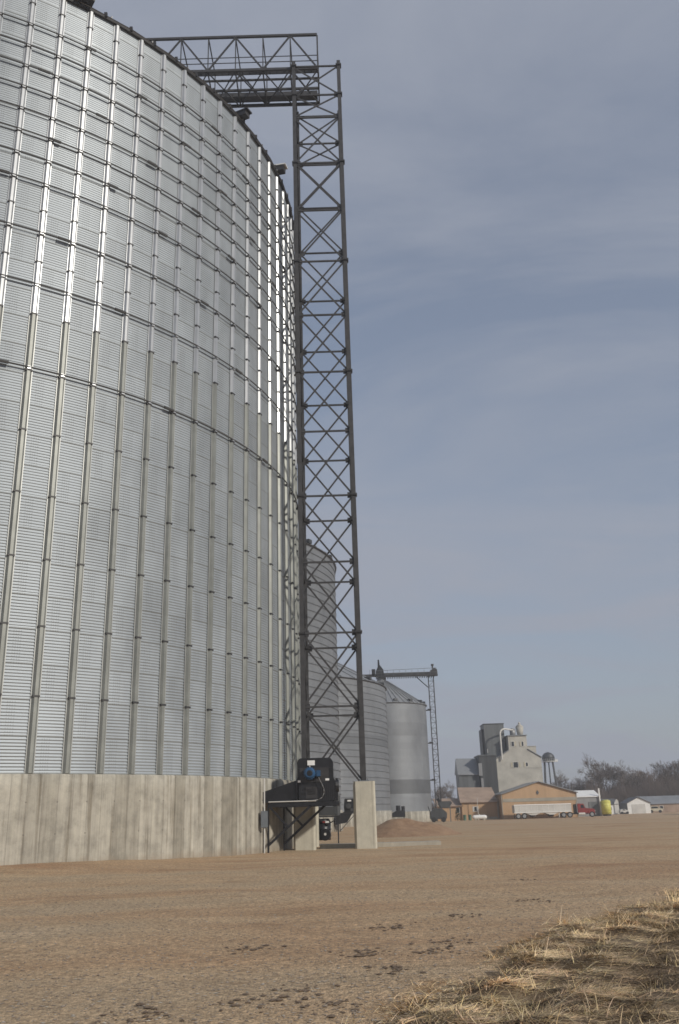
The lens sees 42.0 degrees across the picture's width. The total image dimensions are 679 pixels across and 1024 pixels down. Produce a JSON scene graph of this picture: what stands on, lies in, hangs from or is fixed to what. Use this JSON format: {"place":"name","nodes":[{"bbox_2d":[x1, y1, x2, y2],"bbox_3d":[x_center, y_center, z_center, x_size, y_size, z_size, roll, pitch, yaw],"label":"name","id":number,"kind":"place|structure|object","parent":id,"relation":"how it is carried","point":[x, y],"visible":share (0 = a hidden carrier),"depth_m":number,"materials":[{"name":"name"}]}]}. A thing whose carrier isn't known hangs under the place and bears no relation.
{"place":"outdoors","nodes":[
{"label":"outdoors","id":0,"kind":"place"},
{"bbox_2d":[0,812,678,1023],"bbox_3d":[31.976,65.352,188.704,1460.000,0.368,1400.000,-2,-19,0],"label":"ground","id":1,"kind":"structure","parent":0,"point":[613,838],"depth_m":15.01,"materials":[{"name":"soil"}]},
{"bbox_2d":[0,0,300,865],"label":"grain bin","id":2,"kind":"object","parent":1,"relation":"on","point":[150,706],"visible":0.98,"depth_m":43.26,"materials":[{"name":"metal"}]},
{"bbox_2d":[261,778,267,852],"bbox_3d":[-3.739,15.094,43.970,0.340,3.550,0.200,-2,-19,0],"label":"disconnect box","id":3,"kind":"object","parent":2,"relation":"attached to","point":[264,819],"visible":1,"depth_m":43.83,"materials":[{"name":"grey metal"}]},
{"bbox_2d":[263,758,339,852],"bbox_3d":[-1.981,14.995,45.241,3.980,4.500,2.645,-2,-19,0],"label":"aeration fan","id":4,"kind":"object","parent":1,"relation":"on","point":[315,784],"visible":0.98,"depth_m":44.67},
{"bbox_2d":[298,539,342,831],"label":"grain bin","id":5,"kind":"object","parent":1,"relation":"on","point":[329,726],"visible":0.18,"depth_m":97.67,"materials":[{"name":"metal"}]},
{"bbox_2d":[91,879,554,1023],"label":"soil clods","id":6,"kind":"object","parent":1,"relation":"on","point":[330,1003],"visible":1,"depth_m":9.21,"materials":[{"name":"brown soil"}]},
{"bbox_2d":[319,795,339,842],"bbox_3d":[-0.962,19.176,54.895,2.066,2.950,1.190,-2,-19,0],"label":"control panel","id":7,"kind":"object","parent":1,"relation":"on","point":[325,827],"visible":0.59,"depth_m":54.57,"materials":[{"name":"black metal"}]},
{"bbox_2d":[291,60,376,849],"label":"support tower","id":8,"kind":"structure","parent":1,"relation":"on","point":[306,837],"depth_m":55.06,"materials":[{"name":"metal"}]},
{"bbox_2d":[146,33,319,107],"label":"conveyor bridge","id":9,"kind":"structure","parent":8,"relation":"on","point":[252,94],"depth_m":64.77,"materials":[{"name":"metal"}]},
{"bbox_2d":[336,798,353,831],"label":"aeration fan","id":10,"kind":"object","parent":1,"relation":"on","point":[346,814],"visible":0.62,"depth_m":93.25},
{"bbox_2d":[337,663,391,826],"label":"grain bin","id":11,"kind":"object","parent":1,"relation":"on","point":[376,735],"visible":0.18,"depth_m":132.67,"materials":[{"name":"metal"}]},
{"bbox_2d":[320,840,440,848],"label":"concrete slab","id":12,"kind":"structure","parent":1,"relation":"on","point":[379,844],"depth_m":47.69,"materials":[{"name":"beige concrete"}]},
{"bbox_2d":[392,805,404,816],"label":"aeration fan","id":13,"kind":"object","parent":1,"relation":"on","point":[398,812],"visible":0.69,"depth_m":154.62},
{"bbox_2d":[377,677,431,821],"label":"grain bin","id":14,"kind":"object","parent":1,"relation":"on","point":[409,773],"visible":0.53,"depth_m":162.47,"materials":[{"name":"metal"}]},
{"bbox_2d":[354,660,437,686],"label":"roof conveyor","id":15,"kind":"object","parent":14,"relation":"on","point":[381,673],"visible":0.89,"depth_m":173.45,"materials":[{"name":"metal"}]},
{"bbox_2d":[377,818,461,837],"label":"dirt pile","id":16,"kind":"object","parent":1,"relation":"on","point":[404,827],"visible":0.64,"depth_m":67.54,"materials":[{"name":"brown soil"}]},
{"bbox_2d":[426,676,441,820],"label":"ladder tower","id":17,"kind":"structure","parent":1,"relation":"on","point":[434,772],"depth_m":169.59,"materials":[{"name":"metal"}]},
{"bbox_2d":[428,798,451,821],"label":"loading machine","id":18,"kind":"object","parent":1,"relation":"on","point":[437,813],"visible":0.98,"depth_m":153.28,"materials":[{"name":"black metal"}]},
{"bbox_2d":[431,786,452,800],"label":"bare tree","id":19,"kind":"object","parent":1,"relation":"on","point":[438,795],"visible":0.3,"depth_m":223.84,"materials":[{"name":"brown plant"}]},
{"bbox_2d":[432,785,456,808],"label":"bare tree","id":20,"kind":"object","parent":1,"relation":"on","point":[451,792],"visible":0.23,"depth_m":223.93,"materials":[{"name":"brown plant"}]},
{"bbox_2d":[436,779,455,798],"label":"bare tree","id":21,"kind":"object","parent":1,"relation":"on","point":[443,788],"visible":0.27,"depth_m":228.14,"materials":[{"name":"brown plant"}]},
{"bbox_2d":[433,798,461,820],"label":"orange lean to","id":22,"kind":"object","parent":1,"relation":"on","point":[455,804],"visible":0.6,"depth_m":170.80,"materials":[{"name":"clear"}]},
{"bbox_2d":[455,758,479,800],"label":"storage shed","id":23,"kind":"structure","parent":1,"relation":"on","point":[467,772],"depth_m":184.66,"materials":[{"name":"grey metal"}]},
{"bbox_2d":[457,787,498,819],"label":"orange wing","id":24,"kind":"structure","parent":1,"relation":"on","point":[484,797],"depth_m":170.74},
{"bbox_2d":[472,814,486,819],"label":"propane tank","id":25,"kind":"object","parent":1,"relation":"on","point":[479,816],"visible":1,"depth_m":162.05,"materials":[{"name":"white metal"}]},
{"bbox_2d":[474,754,498,792],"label":"annex building","id":26,"kind":"structure","parent":1,"relation":"on","point":[487,768],"depth_m":183.58,"materials":[{"name":"grey metal"}]},
{"bbox_2d":[485,816,498,819],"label":"pallet stack","id":27,"kind":"object","parent":1,"relation":"on","point":[491,818],"visible":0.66,"depth_m":168.20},
{"bbox_2d":[306,888,678,1023],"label":"dry grass","id":28,"kind":"structure","parent":1,"relation":"on","point":[606,990],"depth_m":8.71,"materials":[{"name":"plant"}]},
{"bbox_2d":[479,723,505,758],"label":"elevator tower","id":29,"kind":"structure","parent":1,"relation":"on","point":[489,738],"depth_m":188.41,"materials":[{"name":"grey metal"}]},
{"bbox_2d":[496,722,542,791],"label":"grain elevator","id":30,"kind":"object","parent":1,"relation":"on","point":[518,760],"visible":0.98,"depth_m":184.61,"materials":[{"name":"white concrete"}]},
{"bbox_2d":[513,762,518,767],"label":"window","id":31,"kind":"structure","parent":30,"relation":"in","point":[515,764],"depth_m":184.43,"materials":[{"name":"grey glass"}]},
{"bbox_2d":[495,781,578,818],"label":"orange gabled building","id":32,"kind":"structure","parent":1,"relation":"on","point":[537,792],"depth_m":167.21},
{"bbox_2d":[512,803,571,818],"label":"grain trailer","id":33,"kind":"object","parent":1,"relation":"on","point":[531,810],"visible":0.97,"depth_m":162.33,"materials":[{"name":"white paint"}]},
{"bbox_2d":[541,752,557,784],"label":"water tower","id":34,"kind":"structure","parent":1,"relation":"on","point":[547,757],"depth_m":248.93,"materials":[{"name":"grey metal"}]},
{"bbox_2d":[432,769,678,809],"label":"undergrowth","id":35,"kind":"object","parent":1,"relation":"on","point":[619,792],"visible":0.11,"depth_m":223.63,"materials":[{"name":"brown plant"}]},
{"bbox_2d":[552,770,577,789],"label":"bare tree","id":36,"kind":"object","parent":1,"relation":"on","point":[558,779],"visible":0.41,"depth_m":235.79,"materials":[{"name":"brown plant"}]},
{"bbox_2d":[560,802,595,817],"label":"semi tractor","id":37,"kind":"object","parent":1,"relation":"on","point":[579,809],"visible":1,"depth_m":162.28,"materials":[{"name":"metal"}]},
{"bbox_2d":[570,777,595,790],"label":"bare tree","id":38,"kind":"object","parent":1,"relation":"on","point":[578,781],"visible":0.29,"depth_m":231.46,"materials":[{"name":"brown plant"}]},
{"bbox_2d":[577,788,602,816],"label":"metal shed","id":39,"kind":"structure","parent":1,"relation":"on","point":[589,799],"depth_m":175.43,"materials":[{"name":"white paint"}]},
{"bbox_2d":[588,802,599,815],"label":"door","id":40,"kind":"structure","parent":39,"relation":"in","point":[594,805],"depth_m":174.99,"materials":[{"name":"grey metal"}]},
{"bbox_2d":[578,752,620,793],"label":"bare tree","id":41,"kind":"object","parent":1,"relation":"on","point":[599,774],"visible":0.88,"depth_m":228.29,"materials":[{"name":"grey plant"}]},
{"bbox_2d":[581,761,627,792],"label":"bare tree","id":42,"kind":"object","parent":1,"relation":"on","point":[614,776],"visible":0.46,"depth_m":233.46,"materials":[{"name":"brown plant"}]},
{"bbox_2d":[601,800,611,815],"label":"yellow tank","id":43,"kind":"object","parent":1,"relation":"on","point":[606,807],"visible":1,"depth_m":173.33,"materials":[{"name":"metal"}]},
{"bbox_2d":[601,799,619,814],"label":"white shed","id":44,"kind":"structure","parent":1,"relation":"on","point":[614,806],"depth_m":202.38,"materials":[{"name":"paint"}]},
{"bbox_2d":[604,760,642,794],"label":"bare tree","id":45,"kind":"object","parent":1,"relation":"on","point":[620,772],"visible":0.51,"depth_m":229.03,"materials":[{"name":"grey plant"}]},
{"bbox_2d":[619,809,628,813],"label":"pickup truck","id":46,"kind":"object","parent":1,"relation":"on","point":[621,811],"visible":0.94,"depth_m":199.73,"materials":[{"name":"white metal"}]},
{"bbox_2d":[619,797,650,813],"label":"garage","id":47,"kind":"structure","parent":1,"relation":"on","point":[635,805],"depth_m":203.45,"materials":[{"name":"white paint"}]},
{"bbox_2d":[632,804,645,813],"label":"garage door","id":48,"kind":"structure","parent":47,"relation":"in","point":[636,808],"depth_m":203.15,"materials":[{"name":"white metal"}]},
{"bbox_2d":[627,768,661,789],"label":"bare tree","id":49,"kind":"object","parent":1,"relation":"on","point":[634,776],"visible":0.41,"depth_m":230.83,"materials":[{"name":"grey plant"}]},
{"bbox_2d":[650,806,662,812],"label":"parked car","id":50,"kind":"object","parent":1,"relation":"on","point":[656,808],"visible":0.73,"depth_m":208.03,"materials":[{"name":"white metal"}]},
{"bbox_2d":[638,795,678,812],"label":"ranch house","id":51,"kind":"structure","parent":1,"relation":"on","point":[668,803],"depth_m":212.52,"materials":[{"name":"beige"}]},
{"bbox_2d":[648,760,678,784],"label":"bare tree","id":52,"kind":"object","parent":1,"relation":"on","point":[663,768],"visible":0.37,"depth_m":234.43,"materials":[{"name":"grey plant"}]},
{"bbox_2d":[651,764,676,780],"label":"bare tree","id":53,"kind":"object","parent":1,"relation":"on","point":[660,772],"visible":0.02,"depth_m":244.43,"materials":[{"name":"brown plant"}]},
{"bbox_2d":[658,758,678,791],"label":"bare tree","id":54,"kind":"object","parent":1,"relation":"on","point":[666,773],"visible":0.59,"depth_m":228.43,"materials":[{"name":"grey plant"}]},
{"bbox_2d":[92,0,678,805],"label":"sky","id":55,"kind":"structure","parent":0,"point":[511,167],"materials":[{"name":"blue"}]},
{"bbox_2d":[455,808,460,819],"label":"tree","id":56,"kind":"object","parent":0,"point":[456,812],"visible":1,"depth_m":167.24,"materials":[{"name":"green plant"}]}
]}

